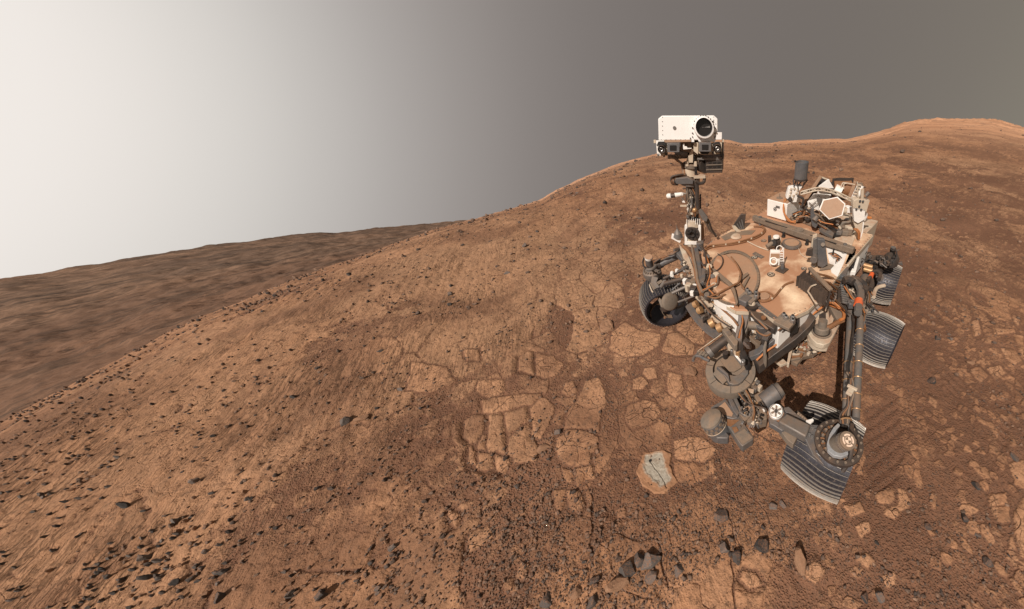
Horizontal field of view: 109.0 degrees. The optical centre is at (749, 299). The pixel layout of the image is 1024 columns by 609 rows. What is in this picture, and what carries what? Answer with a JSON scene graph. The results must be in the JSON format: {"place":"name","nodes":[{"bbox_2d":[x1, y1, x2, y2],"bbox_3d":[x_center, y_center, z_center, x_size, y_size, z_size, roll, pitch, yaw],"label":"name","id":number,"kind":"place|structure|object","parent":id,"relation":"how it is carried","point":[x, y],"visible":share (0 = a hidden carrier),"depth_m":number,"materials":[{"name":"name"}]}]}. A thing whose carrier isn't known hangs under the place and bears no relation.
{"place":"outdoors","nodes":[
{"label":"outdoors","id":0,"kind":"place"},
{"bbox_2d":[0,220,465,423],"label":"valley","id":1,"kind":"structure","parent":0,"point":[67,327],"depth_m":89.06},
{"bbox_2d":[0,117,1023,608],"bbox_3d":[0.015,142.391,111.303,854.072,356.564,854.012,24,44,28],"label":"ground","id":2,"kind":"structure","parent":0,"point":[954,445],"depth_m":2.68,"materials":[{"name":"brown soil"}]},
{"bbox_2d":[43,568,53,572],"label":"tan rock","id":3,"kind":"object","parent":2,"relation":"on","point":[49,570],"visible":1,"depth_m":1.92,"materials":[{"name":"brown stone"}]},
{"bbox_2d":[116,502,130,508],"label":"dark rock","id":4,"kind":"object","parent":2,"relation":"on","point":[123,505],"visible":1,"depth_m":2.16,"materials":[{"name":"grey stone"}]},
{"bbox_2d":[136,554,151,561],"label":"dark rock","id":5,"kind":"object","parent":2,"relation":"on","point":[142,557],"visible":1,"depth_m":1.94,"materials":[{"name":"grey stone"}]},
{"bbox_2d":[136,574,152,579],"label":"dark rock","id":6,"kind":"object","parent":2,"relation":"on","point":[145,577],"visible":0.98,"depth_m":1.87,"materials":[{"name":"grey stone"}]},
{"bbox_2d":[151,558,162,562],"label":"dark rock","id":7,"kind":"object","parent":2,"relation":"on","point":[157,560],"visible":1,"depth_m":1.94,"materials":[{"name":"grey stone"}]},
{"bbox_2d":[168,578,179,585],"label":"dark rock","id":8,"kind":"object","parent":2,"relation":"on","point":[174,582],"visible":1,"depth_m":1.87,"materials":[{"name":"grey stone"}]},
{"bbox_2d":[170,518,179,523],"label":"dark rock","id":9,"kind":"object","parent":2,"relation":"on","point":[174,520],"visible":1,"depth_m":2.09,"materials":[{"name":"grey stone"}]},
{"bbox_2d":[185,575,196,582],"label":"dark rock","id":10,"kind":"object","parent":2,"relation":"on","point":[191,578],"visible":1,"depth_m":1.88,"materials":[{"name":"grey stone"}]},
{"bbox_2d":[188,478,199,483],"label":"dark rock","id":11,"kind":"object","parent":2,"relation":"on","point":[192,481],"visible":1,"depth_m":2.28,"materials":[{"name":"grey stone"}]},
{"bbox_2d":[198,591,209,596],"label":"tan rock","id":12,"kind":"object","parent":2,"relation":"on","point":[205,593],"visible":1,"depth_m":1.83,"materials":[{"name":"brown stone"}]},
{"bbox_2d":[201,549,208,553],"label":"dark rock","id":13,"kind":"object","parent":2,"relation":"on","point":[204,550],"visible":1,"depth_m":1.99,"materials":[{"name":"grey stone"}]},
{"bbox_2d":[213,592,225,603],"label":"dark rock","id":14,"kind":"object","parent":2,"relation":"on","point":[219,596],"visible":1,"depth_m":1.81,"materials":[{"name":"brown stone"}]},
{"bbox_2d":[214,568,227,574],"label":"dark rock","id":15,"kind":"object","parent":2,"relation":"on","point":[222,571],"visible":1,"depth_m":1.90,"materials":[{"name":"grey stone"}]},
{"bbox_2d":[283,589,294,598],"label":"dark rock","id":16,"kind":"object","parent":2,"relation":"on","point":[289,594],"visible":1,"depth_m":1.81,"materials":[{"name":"grey stone"}]},
{"bbox_2d":[313,591,327,600],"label":"dark rock","id":17,"kind":"object","parent":2,"relation":"on","point":[319,595],"visible":1,"depth_m":1.80,"materials":[{"name":"grey stone"}]},
{"bbox_2d":[340,416,353,426],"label":"dark rock","id":18,"kind":"object","parent":2,"relation":"on","point":[344,420],"visible":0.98,"depth_m":2.67,"materials":[{"name":"grey stone"}]},
{"bbox_2d":[353,414,368,420],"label":"flat rock","id":19,"kind":"object","parent":2,"relation":"on","point":[362,417],"visible":1,"depth_m":2.71,"materials":[{"name":"brown stone"}]},
{"bbox_2d":[374,585,380,591],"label":"dark rock","id":20,"kind":"object","parent":2,"relation":"on","point":[377,588],"visible":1,"depth_m":1.85,"materials":[{"name":"grey stone"}]},
{"bbox_2d":[388,543,397,551],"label":"dark rock","id":21,"kind":"object","parent":2,"relation":"on","point":[392,547],"visible":1,"depth_m":2.00,"materials":[{"name":"grey stone"}]},
{"bbox_2d":[536,443,549,453],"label":"pale rock","id":22,"kind":"object","parent":2,"relation":"on","point":[543,447],"visible":1,"depth_m":2.50,"materials":[{"name":"brown stone"}]},
{"bbox_2d":[539,591,551,608],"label":"dark rock","id":23,"kind":"object","parent":2,"relation":"on","point":[546,602],"visible":1,"depth_m":1.77,"materials":[{"name":"stone"}]},
{"bbox_2d":[554,429,560,434],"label":"dark rock","id":24,"kind":"object","parent":2,"relation":"on","point":[557,431],"visible":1,"depth_m":2.60,"materials":[{"name":"grey stone"}]},
{"bbox_2d":[570,586,581,599],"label":"tan rock","id":25,"kind":"object","parent":2,"relation":"on","point":[576,592],"visible":1,"depth_m":1.80,"materials":[{"name":"brown stone"}]},
{"bbox_2d":[586,594,597,608],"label":"dark rock","id":26,"kind":"object","parent":2,"relation":"on","point":[593,600],"visible":1,"depth_m":1.77,"materials":[{"name":"grey stone"}]},
{"bbox_2d":[589,575,599,584],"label":"dark rock","id":27,"kind":"object","parent":2,"relation":"on","point":[593,580],"visible":1,"depth_m":1.84,"materials":[{"name":"grey stone"}]},
{"bbox_2d":[600,319,613,332],"bbox_3d":[-1.686,0.319,3.654,0.147,0.078,0.222,-17,54,-15],"label":"rugged rock","id":28,"kind":"object","parent":2,"relation":"on","point":[606,325],"visible":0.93,"depth_m":3.63,"materials":[{"name":"brown stone"}]},
{"bbox_2d":[605,576,628,592],"bbox_3d":[-0.787,1.685,1.833,0.130,0.079,0.070,-23,44,-27],"label":"tan rock","id":29,"kind":"object","parent":2,"relation":"on","point":[619,583],"visible":1,"depth_m":1.82,"materials":[{"name":"brown stone"}]},
{"bbox_2d":[616,302,622,308],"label":"pointed rock","id":30,"kind":"object","parent":2,"relation":"on","point":[619,305],"visible":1,"depth_m":3.95,"materials":[{"name":"brown stone"}]},
{"bbox_2d":[618,560,635,578],"bbox_3d":[-0.750,1.657,1.887,0.084,0.071,0.089,-24,49,-29],"label":"dark rock","id":31,"kind":"object","parent":2,"relation":"on","point":[626,569],"visible":0.99,"depth_m":1.88,"materials":[{"name":"stone"}]},
{"bbox_2d":[634,552,643,567],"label":"dark rock","id":32,"kind":"object","parent":2,"relation":"on","point":[638,559],"visible":0.98,"depth_m":1.91,"materials":[{"name":"grey stone"}]},
{"bbox_2d":[641,553,660,570],"bbox_3d":[-0.617,1.623,1.932,0.127,0.080,0.084,-7,39,-9],"label":"dark rock","id":33,"kind":"object","parent":2,"relation":"on","point":[650,561],"visible":0.94,"depth_m":1.91,"materials":[{"name":"grey stone"}]},
{"bbox_2d":[645,571,656,584],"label":"dark rock","id":34,"kind":"object","parent":2,"relation":"on","point":[650,577],"visible":1,"depth_m":1.86,"materials":[{"name":"stone"}]},
{"bbox_2d":[636,450,677,493],"bbox_3d":[-0.718,1.316,2.369,0.302,0.036,0.381,-14,40,-18],"label":"drilled rock","id":35,"kind":"object","parent":2,"relation":"on","point":[655,474],"visible":1,"depth_m":2.36,"materials":[{"name":"beige stone"}]},
{"bbox_2d":[674,564,683,577],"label":"dark rock","id":36,"kind":"object","parent":2,"relation":"on","point":[679,569],"visible":1,"depth_m":1.89,"materials":[{"name":"grey stone"}]},
{"bbox_2d":[683,365,696,375],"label":"flat rock","id":37,"kind":"object","parent":2,"relation":"on","point":[690,370],"visible":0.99,"depth_m":3.10,"materials":[{"name":"brown stone"}]},
{"bbox_2d":[714,509,727,522],"bbox_3d":[-0.200,1.486,2.128,0.098,0.052,0.085,-20,53,-21],"label":"dark rock","id":38,"kind":"object","parent":2,"relation":"on","point":[720,515],"visible":1,"depth_m":2.11,"materials":[{"name":"grey stone"}]},
{"bbox_2d":[719,542,729,552],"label":"dark rock","id":39,"kind":"object","parent":2,"relation":"on","point":[723,546],"visible":1,"depth_m":1.97,"materials":[{"name":"grey stone"}]},
{"bbox_2d":[732,549,740,565],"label":"dark rock","id":40,"kind":"object","parent":2,"relation":"on","point":[736,556],"visible":1,"depth_m":1.93,"materials":[{"name":"grey stone"}]},
{"bbox_2d":[754,539,768,552],"bbox_3d":[0.068,1.595,2.003,0.106,0.069,0.076,-10,28,-1],"label":"dark rock","id":41,"kind":"object","parent":2,"relation":"on","point":[761,545],"visible":0.99,"depth_m":1.99,"materials":[{"name":"grey stone"}]},
{"bbox_2d":[639,115,904,503],"bbox_3d":[0.267,-0.552,3.015,2.819,2.179,3.256,24,44,28],"label":"mars rover","id":42,"kind":"object","parent":2,"relation":"on","point":[774,282],"visible":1,"depth_m":2.44,"materials":[{"name":"white paint"}]},
{"bbox_2d":[769,502,777,509],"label":"dark rock","id":43,"kind":"object","parent":2,"relation":"on","point":[772,505],"visible":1,"depth_m":2.19,"materials":[{"name":"stone"}]},
{"bbox_2d":[779,500,786,507],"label":"dark rock","id":44,"kind":"object","parent":2,"relation":"on","point":[782,503],"visible":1,"depth_m":2.21,"materials":[{"name":"grey stone"}]},
{"bbox_2d":[794,546,806,575],"bbox_3d":[0.318,1.640,1.949,0.079,0.090,0.145,-11,39,-14],"label":"tan rock","id":45,"kind":"object","parent":2,"relation":"on","point":[800,560],"visible":1,"depth_m":1.93,"materials":[{"name":"beige stone"}]},
{"bbox_2d":[860,592,867,603],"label":"dark rock","id":46,"kind":"object","parent":2,"relation":"on","point":[864,596],"visible":1,"depth_m":1.82,"materials":[{"name":"grey stone"}]},
{"bbox_2d":[875,591,884,603],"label":"dark rock","id":47,"kind":"object","parent":2,"relation":"on","point":[880,597],"visible":1,"depth_m":1.81,"materials":[{"name":"stone"}]},
{"bbox_2d":[924,523,931,529],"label":"dark rock","id":48,"kind":"object","parent":2,"relation":"on","point":[928,526],"visible":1,"depth_m":2.08,"materials":[{"name":"grey stone"}]},
{"bbox_2d":[927,377,935,383],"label":"dark rock","id":49,"kind":"object","parent":2,"relation":"on","point":[931,380],"visible":0.99,"depth_m":3.04,"materials":[{"name":"grey stone"}]},
{"bbox_2d":[961,513,968,521],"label":"dark rock","id":50,"kind":"object","parent":2,"relation":"on","point":[964,517],"visible":1,"depth_m":2.11,"materials":[{"name":"grey stone"}]},
{"bbox_2d":[971,481,980,489],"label":"dark rock","id":51,"kind":"object","parent":2,"relation":"on","point":[975,485],"visible":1,"depth_m":2.27,"materials":[{"name":"grey stone"}]},
{"bbox_2d":[982,556,993,567],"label":"dark rock","id":52,"kind":"object","parent":2,"relation":"on","point":[987,562],"visible":1,"depth_m":1.94,"materials":[{"name":"grey stone"}]},
{"bbox_2d":[1010,452,1018,461],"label":"dark rock","id":53,"kind":"object","parent":2,"relation":"on","point":[1014,457],"visible":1,"depth_m":2.44,"materials":[{"name":"grey stone"}]},
{"bbox_2d":[0,0,1023,278],"label":"sky","id":54,"kind":"structure","parent":0,"point":[129,128],"materials":[{"name":"grey"}]}
]}

